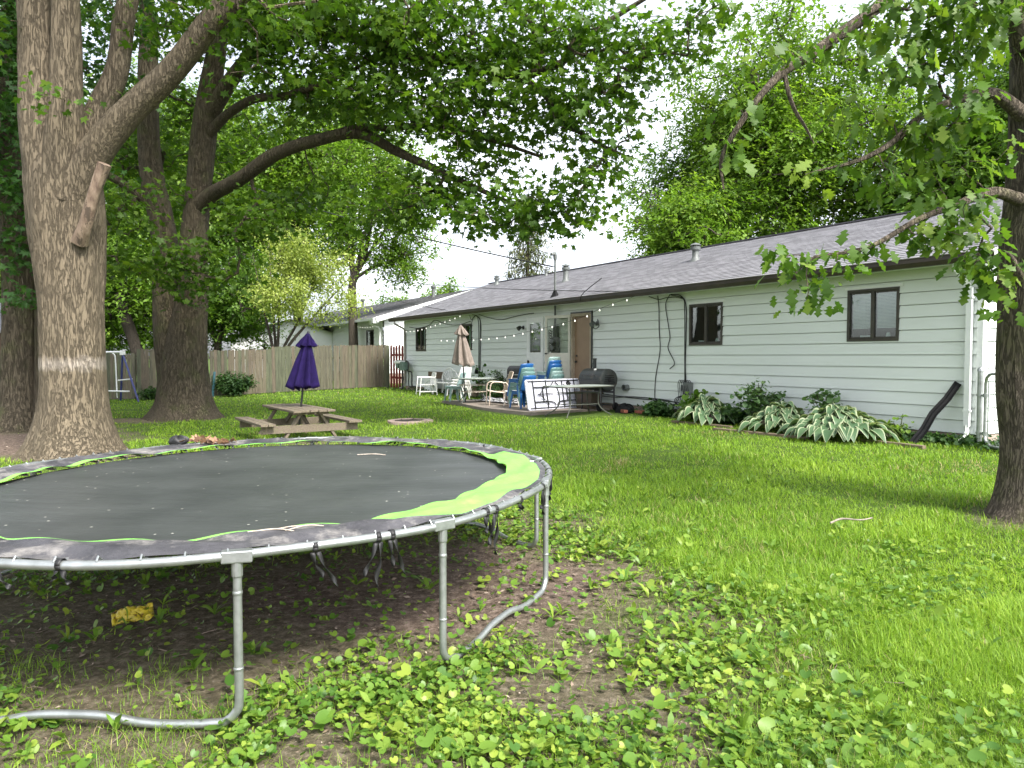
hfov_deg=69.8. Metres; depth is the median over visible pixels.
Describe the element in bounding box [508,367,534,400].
plastic chair
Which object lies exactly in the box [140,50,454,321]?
maple tree
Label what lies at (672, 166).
maple tree
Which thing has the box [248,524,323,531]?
twig
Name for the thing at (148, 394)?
green bush
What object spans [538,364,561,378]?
plastic chair
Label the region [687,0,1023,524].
oak tree
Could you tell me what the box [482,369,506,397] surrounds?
potted plant
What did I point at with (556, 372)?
plastic chair
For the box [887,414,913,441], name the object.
leafy weed
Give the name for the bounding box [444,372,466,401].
plastic chair
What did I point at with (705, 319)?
window
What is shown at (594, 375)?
smoker grill
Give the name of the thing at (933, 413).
drain strip
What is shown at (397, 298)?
maple tree
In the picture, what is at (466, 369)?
plastic chair
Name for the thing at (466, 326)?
window
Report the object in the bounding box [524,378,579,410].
folding table
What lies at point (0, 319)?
garden shed
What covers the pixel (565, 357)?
storm door
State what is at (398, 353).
picket fence
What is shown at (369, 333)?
window
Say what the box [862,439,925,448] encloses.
edging timber
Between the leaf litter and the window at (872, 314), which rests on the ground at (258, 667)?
the leaf litter
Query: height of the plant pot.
0.320 m
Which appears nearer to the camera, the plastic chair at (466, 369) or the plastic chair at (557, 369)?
the plastic chair at (557, 369)
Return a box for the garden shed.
[0,303,0,334]
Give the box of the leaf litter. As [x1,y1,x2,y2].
[0,434,839,767]
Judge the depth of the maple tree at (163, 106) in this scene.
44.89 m
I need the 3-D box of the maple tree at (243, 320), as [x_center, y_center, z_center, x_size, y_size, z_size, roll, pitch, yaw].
[-14.213,-3.581,36.508,7.603,7.914,6.557,0,2,0]
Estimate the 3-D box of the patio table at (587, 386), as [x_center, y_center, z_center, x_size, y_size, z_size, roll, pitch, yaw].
[1.543,0.388,16.937,1.688,0.709,0.981,-2,3,-34]
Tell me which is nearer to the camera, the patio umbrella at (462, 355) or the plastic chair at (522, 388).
the plastic chair at (522, 388)
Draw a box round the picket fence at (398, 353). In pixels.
[390,345,403,387]
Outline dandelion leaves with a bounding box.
[0,469,1023,767]
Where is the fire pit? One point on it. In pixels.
(401, 421)
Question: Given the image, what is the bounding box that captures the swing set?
[106,351,139,401]
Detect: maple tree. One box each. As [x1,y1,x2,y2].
[0,0,184,432]
[0,0,492,461]
[0,176,177,361]
[80,0,782,421]
[83,46,329,290]
[105,200,239,388]
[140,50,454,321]
[207,228,304,363]
[294,122,454,355]
[370,288,413,304]
[417,276,468,296]
[605,164,772,259]
[607,106,839,255]
[652,0,956,241]
[838,32,1008,221]
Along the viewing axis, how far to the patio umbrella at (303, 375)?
14.05 m
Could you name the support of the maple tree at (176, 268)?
on the ground at (258, 667)
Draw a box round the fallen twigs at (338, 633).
[8,427,989,767]
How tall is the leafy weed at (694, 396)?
0.695 m
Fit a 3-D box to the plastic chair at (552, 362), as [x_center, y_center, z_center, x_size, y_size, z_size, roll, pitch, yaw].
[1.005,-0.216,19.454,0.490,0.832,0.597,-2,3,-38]
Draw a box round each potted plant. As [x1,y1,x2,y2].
[472,363,491,397]
[476,379,502,398]
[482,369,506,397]
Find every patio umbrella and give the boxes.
[285,330,319,424]
[452,323,474,401]
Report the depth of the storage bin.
18.38 m
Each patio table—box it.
[451,377,495,403]
[543,384,613,418]
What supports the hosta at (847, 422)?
on the ground at (258, 667)
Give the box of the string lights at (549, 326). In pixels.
[441,297,631,341]
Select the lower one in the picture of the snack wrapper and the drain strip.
the snack wrapper
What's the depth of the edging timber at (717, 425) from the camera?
14.36 m
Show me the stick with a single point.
(835, 520)
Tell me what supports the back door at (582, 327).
in the ranch house at (912, 338)
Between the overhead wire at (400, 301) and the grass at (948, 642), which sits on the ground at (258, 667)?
the grass at (948, 642)
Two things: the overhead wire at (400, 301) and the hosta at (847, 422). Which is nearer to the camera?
the hosta at (847, 422)
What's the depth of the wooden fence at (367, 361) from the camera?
29.03 m
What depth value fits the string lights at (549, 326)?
19.69 m
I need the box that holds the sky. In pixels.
[0,0,1007,356]
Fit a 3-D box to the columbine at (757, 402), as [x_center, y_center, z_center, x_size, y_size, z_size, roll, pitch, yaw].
[4.736,0.334,14.044,0.987,0.985,0.962,1,3,29]
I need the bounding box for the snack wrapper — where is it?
[111,602,153,625]
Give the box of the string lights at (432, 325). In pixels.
[398,315,460,331]
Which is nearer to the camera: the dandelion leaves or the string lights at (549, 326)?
the dandelion leaves
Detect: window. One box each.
[366,330,383,347]
[416,327,426,350]
[459,324,472,349]
[689,302,723,344]
[847,286,900,341]
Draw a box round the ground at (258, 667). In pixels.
[0,359,1023,767]
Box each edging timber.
[671,420,732,428]
[713,428,808,439]
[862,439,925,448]
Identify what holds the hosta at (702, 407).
on the ground at (258, 667)
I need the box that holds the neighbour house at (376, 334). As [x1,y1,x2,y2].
[303,285,532,382]
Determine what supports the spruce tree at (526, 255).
on the ground at (258, 667)
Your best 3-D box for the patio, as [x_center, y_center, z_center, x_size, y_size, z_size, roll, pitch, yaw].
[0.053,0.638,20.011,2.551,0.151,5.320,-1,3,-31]
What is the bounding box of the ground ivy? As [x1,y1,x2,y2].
[405,386,998,451]
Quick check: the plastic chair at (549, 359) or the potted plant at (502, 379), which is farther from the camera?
the potted plant at (502, 379)
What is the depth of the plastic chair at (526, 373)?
18.23 m
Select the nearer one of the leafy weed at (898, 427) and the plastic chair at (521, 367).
the leafy weed at (898, 427)
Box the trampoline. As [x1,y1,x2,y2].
[0,436,552,728]
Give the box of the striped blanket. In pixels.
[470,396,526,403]
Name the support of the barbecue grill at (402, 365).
on the ground at (258, 667)
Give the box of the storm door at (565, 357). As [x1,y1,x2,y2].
[545,315,570,378]
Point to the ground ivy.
(948, 439)
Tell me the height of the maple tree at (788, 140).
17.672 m
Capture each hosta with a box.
[671,393,740,425]
[736,401,830,433]
[776,403,904,442]
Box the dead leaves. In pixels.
[179,434,235,450]
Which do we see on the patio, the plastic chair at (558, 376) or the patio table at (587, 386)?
the plastic chair at (558, 376)
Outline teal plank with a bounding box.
[212,372,215,396]
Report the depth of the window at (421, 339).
28.77 m
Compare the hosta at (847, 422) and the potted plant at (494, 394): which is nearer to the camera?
the hosta at (847, 422)
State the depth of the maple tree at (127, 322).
33.98 m
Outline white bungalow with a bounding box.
[229,319,331,369]
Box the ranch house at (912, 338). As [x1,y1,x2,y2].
[388,198,1002,440]
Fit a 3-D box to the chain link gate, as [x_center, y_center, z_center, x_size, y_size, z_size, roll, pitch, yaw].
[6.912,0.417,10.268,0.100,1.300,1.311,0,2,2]
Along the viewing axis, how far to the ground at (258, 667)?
4.44 m
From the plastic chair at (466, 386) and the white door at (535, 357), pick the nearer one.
the white door at (535, 357)
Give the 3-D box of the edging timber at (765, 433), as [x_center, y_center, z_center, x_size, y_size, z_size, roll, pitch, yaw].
[4.313,0.884,12.845,0.090,0.090,1.900,-2,3,-36]
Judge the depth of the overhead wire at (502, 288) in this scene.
22.75 m
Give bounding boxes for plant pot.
[471,386,478,395]
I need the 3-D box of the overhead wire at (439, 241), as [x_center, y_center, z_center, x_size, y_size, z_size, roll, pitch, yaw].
[-8.947,-8.275,32.047,0.044,9.115,30.839,-2,3,-41]
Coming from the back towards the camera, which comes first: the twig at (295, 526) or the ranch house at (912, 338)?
the ranch house at (912, 338)
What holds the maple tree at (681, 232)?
on the ground at (258, 667)
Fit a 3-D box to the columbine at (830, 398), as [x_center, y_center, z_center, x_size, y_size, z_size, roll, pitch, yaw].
[5.501,0.470,12.918,0.785,0.808,0.756,0,2,-5]
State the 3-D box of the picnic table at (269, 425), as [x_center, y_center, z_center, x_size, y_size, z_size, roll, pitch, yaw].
[-4.176,0.743,14.247,1.888,0.608,2.149,-1,3,-33]
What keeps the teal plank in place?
on the ground at (258, 667)
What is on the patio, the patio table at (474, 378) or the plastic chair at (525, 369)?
the patio table at (474, 378)
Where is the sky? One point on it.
(480, 268)
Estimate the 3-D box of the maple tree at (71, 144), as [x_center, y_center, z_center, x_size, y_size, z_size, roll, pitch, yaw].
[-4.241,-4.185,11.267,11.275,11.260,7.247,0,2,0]
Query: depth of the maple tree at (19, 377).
15.19 m
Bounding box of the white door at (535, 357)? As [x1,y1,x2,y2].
[527,319,541,375]
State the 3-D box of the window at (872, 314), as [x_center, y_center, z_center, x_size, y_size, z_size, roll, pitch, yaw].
[6.387,-1.188,12.695,0.534,0.900,0.940,-1,3,-31]
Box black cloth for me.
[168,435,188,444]
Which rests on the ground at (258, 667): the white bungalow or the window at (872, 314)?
the white bungalow
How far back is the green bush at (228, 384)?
27.49 m
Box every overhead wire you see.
[215,171,551,266]
[341,281,465,312]
[347,273,618,291]
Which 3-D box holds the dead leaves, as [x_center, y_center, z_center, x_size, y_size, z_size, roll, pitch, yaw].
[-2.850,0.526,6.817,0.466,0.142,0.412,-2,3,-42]
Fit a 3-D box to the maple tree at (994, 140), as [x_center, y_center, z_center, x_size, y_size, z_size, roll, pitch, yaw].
[19.414,-7.173,29.837,11.927,15.605,11.240,-1,2,-20]
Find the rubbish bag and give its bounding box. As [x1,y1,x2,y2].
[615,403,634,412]
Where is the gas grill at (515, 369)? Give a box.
[506,366,519,400]
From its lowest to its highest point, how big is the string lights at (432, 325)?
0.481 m
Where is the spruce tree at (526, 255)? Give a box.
[503,189,556,279]
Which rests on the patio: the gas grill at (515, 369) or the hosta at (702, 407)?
the gas grill at (515, 369)
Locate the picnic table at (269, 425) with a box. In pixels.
[235,403,361,443]
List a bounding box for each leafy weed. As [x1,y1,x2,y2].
[641,397,676,416]
[675,389,718,419]
[711,403,747,424]
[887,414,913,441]
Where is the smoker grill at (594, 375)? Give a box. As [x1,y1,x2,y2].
[577,358,618,411]
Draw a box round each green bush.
[133,386,156,399]
[210,371,259,395]
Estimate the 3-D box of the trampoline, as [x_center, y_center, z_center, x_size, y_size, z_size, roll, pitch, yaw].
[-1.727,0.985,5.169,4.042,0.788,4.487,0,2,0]
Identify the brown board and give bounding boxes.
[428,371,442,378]
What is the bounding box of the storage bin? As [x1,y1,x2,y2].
[574,389,603,408]
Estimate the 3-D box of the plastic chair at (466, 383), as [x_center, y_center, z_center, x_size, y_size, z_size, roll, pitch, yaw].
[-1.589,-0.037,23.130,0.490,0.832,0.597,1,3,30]
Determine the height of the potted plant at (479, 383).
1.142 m
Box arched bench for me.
[432,368,457,395]
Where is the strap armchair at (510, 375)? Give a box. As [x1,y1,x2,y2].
[486,371,513,405]
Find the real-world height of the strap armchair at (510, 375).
0.919 m
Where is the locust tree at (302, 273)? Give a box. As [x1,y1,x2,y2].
[235,220,378,379]
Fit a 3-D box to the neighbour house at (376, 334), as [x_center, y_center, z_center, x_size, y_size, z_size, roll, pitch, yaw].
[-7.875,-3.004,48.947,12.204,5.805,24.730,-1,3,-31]
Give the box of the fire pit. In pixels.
[387,418,432,424]
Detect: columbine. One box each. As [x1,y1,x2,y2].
[730,378,786,424]
[800,388,842,429]
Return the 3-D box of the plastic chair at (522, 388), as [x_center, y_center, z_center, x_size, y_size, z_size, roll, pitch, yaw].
[0.306,0.191,18.433,0.490,0.832,0.597,-2,3,-38]
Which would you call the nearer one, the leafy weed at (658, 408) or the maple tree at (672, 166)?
the leafy weed at (658, 408)
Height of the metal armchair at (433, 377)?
0.804 m
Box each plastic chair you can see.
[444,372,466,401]
[450,372,469,398]
[451,370,470,395]
[452,367,471,393]
[507,363,533,396]
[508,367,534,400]
[508,371,534,404]
[509,375,535,408]
[536,357,560,379]
[537,360,561,378]
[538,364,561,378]
[548,367,562,378]
[550,371,563,378]
[552,374,564,378]
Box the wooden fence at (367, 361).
[106,345,389,399]
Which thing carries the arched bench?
on the ground at (258, 667)
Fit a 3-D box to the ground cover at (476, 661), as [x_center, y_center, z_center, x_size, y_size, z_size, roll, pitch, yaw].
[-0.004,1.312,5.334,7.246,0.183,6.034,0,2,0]
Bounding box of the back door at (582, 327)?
[575,316,589,390]
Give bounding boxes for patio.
[442,399,609,415]
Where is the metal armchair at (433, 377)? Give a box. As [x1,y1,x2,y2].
[416,372,437,394]
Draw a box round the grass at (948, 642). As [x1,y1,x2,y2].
[0,386,1023,767]
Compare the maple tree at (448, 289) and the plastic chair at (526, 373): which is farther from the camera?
the maple tree at (448, 289)
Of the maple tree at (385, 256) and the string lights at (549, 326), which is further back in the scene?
the maple tree at (385, 256)
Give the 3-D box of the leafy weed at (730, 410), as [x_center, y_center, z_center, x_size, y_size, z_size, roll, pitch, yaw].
[4.393,0.619,14.595,0.864,0.492,0.867,1,2,17]
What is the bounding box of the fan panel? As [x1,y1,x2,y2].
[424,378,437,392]
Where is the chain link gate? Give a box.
[975,367,998,449]
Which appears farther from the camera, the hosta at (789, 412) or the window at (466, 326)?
the window at (466, 326)
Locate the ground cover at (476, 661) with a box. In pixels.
[0,493,1023,767]
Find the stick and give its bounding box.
[829,517,872,523]
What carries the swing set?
on the ground at (258, 667)
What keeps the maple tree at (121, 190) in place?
on the ground at (258, 667)
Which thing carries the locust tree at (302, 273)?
on the ground at (258, 667)
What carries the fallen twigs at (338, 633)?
on the ground at (258, 667)
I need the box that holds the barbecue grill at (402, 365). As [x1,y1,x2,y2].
[394,360,414,389]
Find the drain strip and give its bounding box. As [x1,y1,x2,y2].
[910,381,960,443]
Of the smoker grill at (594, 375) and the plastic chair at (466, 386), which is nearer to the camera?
the smoker grill at (594, 375)

